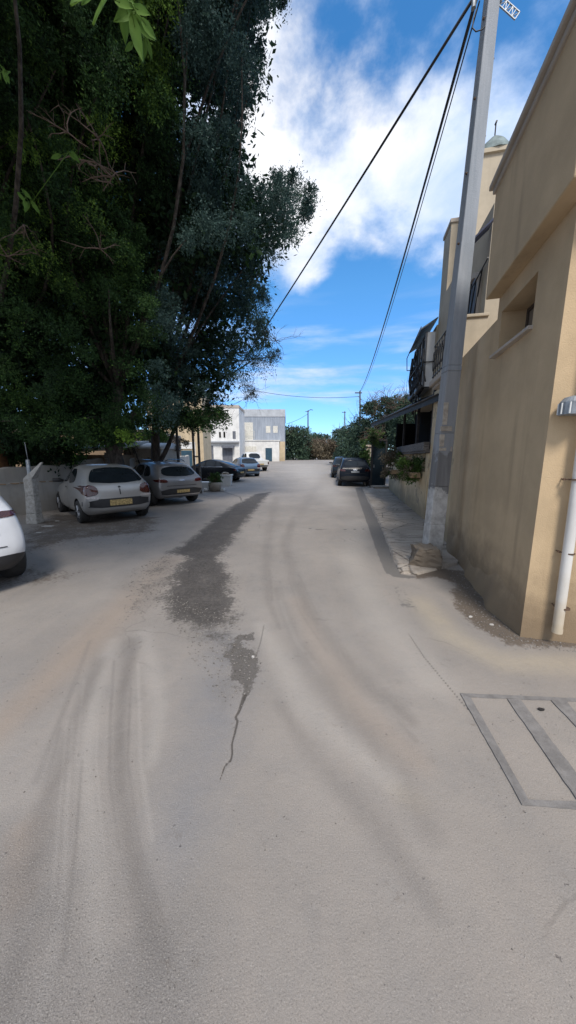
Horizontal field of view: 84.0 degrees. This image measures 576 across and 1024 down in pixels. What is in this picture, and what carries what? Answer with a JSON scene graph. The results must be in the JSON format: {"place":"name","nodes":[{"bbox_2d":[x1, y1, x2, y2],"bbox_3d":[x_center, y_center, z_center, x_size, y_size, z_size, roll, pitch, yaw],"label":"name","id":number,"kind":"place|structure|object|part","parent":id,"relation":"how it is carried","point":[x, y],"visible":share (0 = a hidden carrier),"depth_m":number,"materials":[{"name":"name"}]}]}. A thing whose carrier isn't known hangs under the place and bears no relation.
{"place":"outdoors","nodes":[
{"label":"outdoors","id":0,"kind":"place"},
{"bbox_2d":[0,458,575,1023],"bbox_3d":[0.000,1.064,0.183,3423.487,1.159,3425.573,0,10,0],"label":"road","id":1,"kind":"structure","parent":0,"point":[194,786],"depth_m":1.66,"materials":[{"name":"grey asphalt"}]},
{"bbox_2d":[0,496,26,577],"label":"parked car","id":2,"kind":"object","parent":1,"relation":"on","point":[13,561],"visible":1,"depth_m":3.92,"materials":[{"name":"white paint"}]},
{"bbox_2d":[23,442,43,523],"bbox_3d":[-6.261,-0.703,7.899,0.523,2.000,0.257,0,10,0],"label":"trunk","id":3,"kind":"object","parent":1,"relation":"on","point":[34,514],"visible":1,"depth_m":7.88,"materials":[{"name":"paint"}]},
{"bbox_2d":[6,427,91,476],"bbox_3d":[-9.258,-1.596,10.698,5.448,3.054,2.320,0,10,0],"label":"hedge","id":4,"kind":"object","parent":1,"relation":"on","point":[61,455],"visible":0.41,"depth_m":10.11,"materials":[{"name":"green plant"}]},
{"bbox_2d":[0,0,108,467],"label":"street tree","id":5,"kind":"object","parent":1,"relation":"on","point":[27,355],"visible":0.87,"depth_m":6.62,"materials":[{"name":"green plant"}]},
{"bbox_2d":[38,441,148,465],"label":"garden shed","id":6,"kind":"structure","parent":1,"relation":"on","point":[126,458],"depth_m":11.75,"materials":[{"name":"grey wood"}]},
{"bbox_2d":[0,455,189,514],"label":"garden wall","id":7,"kind":"structure","parent":1,"relation":"on","point":[12,492],"depth_m":9.71,"materials":[{"name":"grey concrete"}]},
{"bbox_2d":[12,429,180,466],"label":"brown house","id":8,"kind":"structure","parent":1,"relation":"on","point":[98,453],"depth_m":18.69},
{"bbox_2d":[52,464,150,522],"bbox_3d":[-5.511,-0.678,9.332,3.729,1.464,1.989,10,14,44],"label":"parked car","id":9,"kind":"object","parent":1,"relation":"on","point":[86,492],"visible":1,"depth_m":8.13,"materials":[{"name":"silver metal"}]},
{"bbox_3d":[-5.633,-0.950,8.402,0.647,0.368,0.150,10,14,44],"label":"side window","id":10,"kind":"part","parent":9,"relation":"part of","materials":[{"name":"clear glass"}]},
{"bbox_3d":[-4.457,-0.955,8.214,0.429,0.381,1.238,10,14,44],"label":"rear window","id":11,"kind":"part","parent":9,"relation":"part of","materials":[{"name":"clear glass"}]},
{"bbox_2d":[14,0,235,464],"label":"street tree","id":12,"kind":"object","parent":1,"relation":"on","point":[126,105],"visible":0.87,"depth_m":7.47,"materials":[{"name":"green plant"}]},
{"bbox_2d":[123,443,180,464],"bbox_3d":[-6.100,-2.004,14.673,1.728,2.261,2.400,0,10,0],"label":"whitewashed hut","id":13,"kind":"object","parent":1,"relation":"on","point":[144,452],"visible":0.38,"depth_m":13.41,"materials":[{"name":"paint"}]},
{"bbox_2d":[136,428,168,442],"bbox_3d":[-7.107,-2.861,17.092,2.049,3.271,1.781,0,10,0],"label":"hedge","id":14,"kind":"object","parent":1,"relation":"on","point":[162,438],"visible":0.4,"depth_m":16.56,"materials":[{"name":"green plant"}]},
{"bbox_2d":[122,428,190,463],"bbox_3d":[-5.911,-2.326,14.291,1.785,3.243,3.610,6,12,33],"label":"wall shrub","id":15,"kind":"object","parent":1,"relation":"on","point":[183,441],"visible":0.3,"depth_m":14.81,"materials":[{"name":"green plant"}]},
{"bbox_2d":[133,459,201,505],"bbox_3d":[-5.149,-1.240,12.295,4.194,1.563,2.109,9,13,41],"label":"parked car","id":16,"kind":"object","parent":1,"relation":"on","point":[167,479],"visible":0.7,"depth_m":10.90,"materials":[{"name":"grey metal"}]},
{"bbox_3d":[-5.247,-1.469,11.335,0.679,0.399,0.169,9,13,41],"label":"side window","id":17,"kind":"part","parent":16,"relation":"part of","materials":[{"name":"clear glass"}]},
{"bbox_3d":[-4.777,-1.392,10.906,0.465,0.368,0.145,9,13,41],"label":"side window","id":18,"kind":"part","parent":16,"relation":"part of","materials":[{"name":"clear glass"}]},
{"bbox_3d":[-3.792,-1.406,11.026,0.282,0.325,1.225,9,13,41],"label":"rear window","id":19,"kind":"part","parent":16,"relation":"part of","materials":[{"name":"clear glass"}]},
{"bbox_2d":[175,385,179,461],"bbox_3d":[-4.468,-3.279,12.829,0.193,5.400,0.193,0,10,0],"label":"metal post","id":20,"kind":"object","parent":1,"relation":"on","point":[177,445],"visible":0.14,"depth_m":12.90,"materials":[{"name":"grey metal"}]},
{"bbox_2d":[148,392,211,465],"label":"ochre townhouse","id":21,"kind":"structure","parent":1,"relation":"on","point":[205,448],"depth_m":29.45,"materials":[{"name":"white paint"}]},
{"bbox_2d":[181,450,192,465],"bbox_3d":[-9.366,-4.844,29.608,1.053,1.680,0.060,0,10,0],"label":"door","id":22,"kind":"structure","parent":21,"relation":"in","point":[183,452],"depth_m":29.50,"materials":[{"name":"blue plastic"}]},
{"bbox_2d":[191,429,201,492],"bbox_3d":[-4.081,-2.563,14.272,0.330,3.500,0.080,0,10,0],"label":"timber frame","id":23,"kind":"object","parent":1,"relation":"on","point":[193,452],"visible":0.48,"depth_m":14.23,"materials":[{"name":"brown wood"}]},
{"bbox_2d":[202,481,208,488],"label":"kerb wall","id":24,"kind":"structure","parent":1,"relation":"on","point":[204,484],"depth_m":16.34,"materials":[{"name":"grey concrete"}]},
{"bbox_2d":[205,472,223,491],"bbox_3d":[-3.515,-1.478,15.372,0.906,0.946,0.908,-2,10,-9],"label":"plant pot","id":25,"kind":"object","parent":1,"relation":"on","point":[214,484],"visible":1,"depth_m":15.16,"materials":[{"name":"stone"}]},
{"bbox_2d":[190,459,245,479],"bbox_3d":[-5.084,-2.762,21.131,4.560,1.440,2.109,3,10,18],"label":"parked car","id":26,"kind":"object","parent":1,"relation":"on","point":[214,466],"visible":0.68,"depth_m":20.23,"materials":[{"name":"black paint"}]},
{"bbox_3d":[-4.905,-3.065,20.262,0.651,0.384,0.203,3,10,18],"label":"side window","id":27,"kind":"part","parent":26,"relation":"part of","materials":[{"name":"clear glass"}]},
{"bbox_3d":[-3.823,-3.171,20.645,0.722,0.240,1.072,3,10,18],"label":"rear window","id":28,"kind":"part","parent":26,"relation":"part of","materials":[{"name":"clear glass"}]},
{"bbox_2d":[220,474,232,485],"bbox_3d":[-3.464,-1.810,18.057,0.660,0.640,0.660,0,10,0],"label":"stone planter","id":29,"kind":"object","parent":1,"relation":"on","point":[227,480],"visible":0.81,"depth_m":17.79,"materials":[{"name":"grey stone"}]},
{"bbox_2d":[210,405,244,462],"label":"white townhouse","id":30,"kind":"structure","parent":1,"relation":"on","point":[229,446],"depth_m":40.08,"materials":[{"name":"white paint"}]},
{"bbox_2d":[222,448,232,462],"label":"door","id":31,"kind":"structure","parent":30,"relation":"in","point":[227,453],"depth_m":40.33,"materials":[{"name":"grey metal"}]},
{"bbox_2d":[132,0,326,500],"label":"street tree","id":32,"kind":"object","parent":1,"relation":"on","point":[221,55],"visible":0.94,"depth_m":8.46,"materials":[{"name":"green plant"}]},
{"bbox_2d":[232,457,259,475],"bbox_3d":[-3.558,-3.532,24.976,1.989,1.449,3.728,-5,11,-28],"label":"parked car","id":33,"kind":"object","parent":1,"relation":"on","point":[251,465],"visible":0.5,"depth_m":23.56,"materials":[{"name":"blue metal"}]},
{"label":"rear window","id":34,"kind":"part","parent":33,"relation":"part of","materials":[{"name":"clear glass"}]},
{"bbox_2d":[239,452,268,470],"bbox_3d":[-3.391,-4.724,29.898,1.989,1.728,4.027,-6,11,-31],"label":"parked pickup","id":35,"kind":"object","parent":1,"relation":"on","point":[263,463],"visible":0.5,"depth_m":29.11,"materials":[{"name":"beige paint"}]},
{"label":"rear window","id":36,"kind":"part","parent":35,"relation":"part of","materials":[{"name":"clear glass"}]},
{"bbox_2d":[243,409,285,460],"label":"corner townhouse","id":37,"kind":"structure","parent":1,"relation":"on","point":[265,435],"depth_m":46.37,"materials":[{"name":"white paint"}]},
{"bbox_2d":[244,422,252,439],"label":"balcony door","id":38,"kind":"structure","parent":37,"relation":"in","point":[248,425],"depth_m":46.61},
{"bbox_2d":[265,448,271,460],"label":"door","id":39,"kind":"structure","parent":37,"relation":"in","point":[268,451],"depth_m":45.81,"materials":[{"name":"blue plastic"}]},
{"bbox_2d":[273,426,277,432],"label":"window","id":40,"kind":"structure","parent":37,"relation":"in","point":[275,428],"depth_m":46.61,"materials":[{"name":"white"}]},
{"bbox_2d":[285,423,316,459],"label":"thicket","id":41,"kind":"object","parent":1,"relation":"on","point":[296,437],"visible":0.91,"depth_m":57.06,"materials":[{"name":"green plant"}]},
{"bbox_2d":[305,409,311,450],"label":"street pole","id":42,"kind":"object","parent":1,"relation":"on","point":[307,411],"visible":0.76,"depth_m":59.86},
{"bbox_2d":[309,432,330,442],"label":"thicket","id":43,"kind":"object","parent":1,"relation":"on","point":[319,435],"visible":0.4,"depth_m":89.48,"materials":[{"name":"green plant"}]},
{"bbox_2d":[302,435,338,459],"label":"thicket","id":44,"kind":"object","parent":1,"relation":"on","point":[322,450],"visible":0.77,"depth_m":60.00,"materials":[{"name":"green plant"}]},
{"bbox_2d":[329,456,347,476],"bbox_3d":[4.209,-3.478,24.474,2.109,1.524,4.314,1,10,7],"label":"parked car","id":45,"kind":"object","parent":1,"relation":"on","point":[337,461],"visible":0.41,"depth_m":22.65,"materials":[{"name":"grey paint"}]},
{"bbox_2d":[330,418,360,460],"bbox_3d":[6.853,-7.563,35.581,4.768,5.849,14.246,2,10,10],"label":"hedge tree","id":46,"kind":"object","parent":1,"relation":"on","point":[341,433],"visible":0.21,"depth_m":33.78,"materials":[{"name":"green plant"}]},
{"bbox_2d":[335,457,369,485],"bbox_3d":[3.879,-2.499,19.315,2.109,1.604,4.314,1,10,7],"label":"parked car","id":47,"kind":"object","parent":1,"relation":"on","point":[353,469],"visible":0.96,"depth_m":17.34,"materials":[{"name":"black paint"}]},
{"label":"rear window","id":48,"kind":"part","parent":47,"relation":"part of","materials":[{"name":"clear glass"}]},
{"bbox_2d":[355,391,361,416],"bbox_3d":[7.241,-8.438,33.047,0.909,7.776,0.231,0,10,0],"label":"street pole","id":49,"kind":"object","parent":1,"relation":"on","point":[359,392],"visible":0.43,"depth_m":32.48,"materials":[{"name":"grey metal"}]},
{"bbox_2d":[259,391,357,397],"bbox_3d":[2.024,-11.936,32.443,10.532,0.709,0.039,0,10,0],"label":"overhead cable","id":50,"kind":"object","parent":49,"relation":"attached to","point":[310,397],"visible":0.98,"depth_m":32.48,"materials":[{"name":"black rubber"}]},
{"bbox_2d":[364,0,479,385],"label":"overhead cable","id":51,"kind":"object","parent":49,"relation":"attached to","point":[436,153],"visible":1,"depth_m":5.77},
{"bbox_2d":[363,445,370,484],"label":"stone pillar","id":52,"kind":"structure","parent":1,"relation":"on","point":[368,447],"depth_m":18.17,"materials":[{"name":"beige stone"}]},
{"bbox_2d":[339,384,400,457],"bbox_3d":[6.209,-5.341,21.955,5.026,6.490,7.317,3,10,15],"label":"hedge tree","id":53,"kind":"object","parent":1,"relation":"on","point":[351,447],"visible":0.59,"depth_m":19.94,"materials":[{"name":"green plant"}]},
{"bbox_2d":[370,439,387,484],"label":"gate","id":54,"kind":"structure","parent":1,"relation":"on","point":[376,466],"depth_m":16.83,"materials":[{"name":"black metal"}]},
{"bbox_2d":[359,424,386,466],"bbox_3d":[4.362,-3.338,16.731,1.524,2.502,3.389,3,10,15],"label":"creeper","id":55,"kind":"object","parent":54,"relation":"attached to","point":[373,436],"visible":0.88,"depth_m":15.91,"materials":[{"name":"green plant"}]},
{"bbox_2d":[370,485,388,488],"bbox_3d":[4.775,-1.273,16.575,0.850,0.166,0.700,0,10,0],"label":"doorstep","id":56,"kind":"object","parent":1,"relation":"on","point":[379,486],"visible":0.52,"depth_m":16.23,"materials":[{"name":"concrete"}]},
{"bbox_2d":[387,378,416,448],"bbox_3d":[6.758,-4.421,17.936,2.550,6.063,4.525,4,11,22],"label":"hedge tree","id":57,"kind":"object","parent":1,"relation":"on","point":[402,402],"visible":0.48,"depth_m":16.93,"materials":[{"name":"green plant"}]},
{"bbox_2d":[371,390,438,453],"bbox_3d":[4.587,-2.462,11.480,2.734,4.250,8.727,2,10,10],"label":"canopy","id":58,"kind":"object","parent":1,"relation":"on","point":[419,430],"visible":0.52,"depth_m":12.46,"materials":[{"name":"grey metal"}]},
{"bbox_2d":[407,317,437,421],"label":"bay house","id":59,"kind":"structure","parent":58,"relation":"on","point":[420,370],"depth_m":9.34,"materials":[{"name":"stone"}]},
{"bbox_2d":[389,378,460,541],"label":"wall","id":60,"kind":"structure","parent":1,"relation":"on","point":[413,497],"depth_m":8.81,"materials":[{"name":"beige concrete"}]},
{"bbox_2d":[379,447,403,480],"bbox_3d":[4.025,-1.818,12.217,1.329,1.376,1.338,0,10,0],"label":"potted plant","id":61,"kind":"object","parent":60,"relation":"on","point":[389,456],"visible":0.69,"depth_m":11.93,"materials":[{"name":"green plant"}]},
{"bbox_2d":[394,455,424,486],"bbox_3d":[3.521,-1.192,9.122,1.122,0.907,1.088,0,10,0],"label":"potted plant","id":62,"kind":"object","parent":60,"relation":"on","point":[408,470],"visible":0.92,"depth_m":8.86,"materials":[{"name":"green plant"}]},
{"bbox_2d":[429,120,508,389],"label":"town house","id":63,"kind":"structure","parent":1,"relation":"on","point":[482,314],"depth_m":6.67,"materials":[{"name":"beige paint"}]},
{"bbox_2d":[468,272,480,313],"bbox_3d":[3.524,-3.667,6.172,0.100,1.630,0.860,2,10,12],"label":"balcony door","id":64,"kind":"structure","parent":63,"relation":"in","point":[474,276],"depth_m":5.90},
{"bbox_2d":[446,0,575,643],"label":"corner house","id":65,"kind":"structure","parent":1,"relation":"on","point":[514,451],"depth_m":2.96,"materials":[{"name":"beige paint"}]},
{"bbox_2d":[525,302,534,326],"bbox_3d":[2.674,-2.039,3.321,0.043,0.470,0.870,3,10,14],"label":"window","id":66,"kind":"structure","parent":65,"relation":"in","point":[529,315],"depth_m":3.65,"materials":[{"name":"black glass"}]},
{"bbox_2d":[551,451,575,634],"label":"drainpipe","id":67,"kind":"object","parent":65,"relation":"attached to","point":[561,608],"visible":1,"depth_m":2.69,"materials":[{"name":"plastic"}]},
{"bbox_2d":[556,395,575,415],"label":"wall lamp","id":68,"kind":"object","parent":65,"relation":"attached to","point":[566,406],"visible":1,"depth_m":2.48,"materials":[{"name":"metal"}]},
{"bbox_2d":[460,693,575,809],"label":"repair strip","id":69,"kind":"object","parent":1,"relation":"on","point":[562,766],"visible":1,"depth_m":1.87,"materials":[{"name":"concrete"}]},
{"bbox_2d":[21,0,569,448],"label":"sky","id":70,"kind":"structure","parent":0,"point":[346,70],"materials":[{"name":"blue"}]},
{"bbox_2d":[362,488,457,574],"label":"pavement","id":71,"kind":"structure","parent":0,"point":[399,545],"depth_m":7.34,"materials":[{"name":"grey concrete"}]},
{"bbox_2d":[409,543,442,569],"bbox_3d":[2.088,0.677,4.905,0.566,0.360,0.367,2,10,14],"label":"concrete footing","id":72,"kind":"object","parent":71,"relation":"on","point":[428,555],"visible":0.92,"depth_m":4.75,"materials":[{"name":"beige concrete"}]},
{"bbox_2d":[422,0,519,555],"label":"utility pole","id":73,"kind":"object","parent":71,"relation":"on","point":[437,498],"visible":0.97,"depth_m":4.49,"materials":[{"name":"concrete"}]},
{"bbox_2d":[219,0,471,392],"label":"overhead cable","id":74,"kind":"object","parent":73,"relation":"attached to","point":[421,81],"visible":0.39,"depth_m":5.58,"materials":[{"name":"black rubber"}]},
{"bbox_2d":[360,0,477,390],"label":"overhead cable","id":75,"kind":"object","parent":73,"relation":"attached to","point":[454,77],"visible":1,"depth_m":5.79,"materials":[{"name":"black rubber"}]},
{"bbox_2d":[472,8,484,31],"bbox_3d":[2.449,-6.187,4.027,0.228,0.302,0.074,0,10,0],"label":"overhead cable","id":76,"kind":"object","parent":73,"relation":"attached to","point":[473,23],"visible":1,"depth_m":4.03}
]}

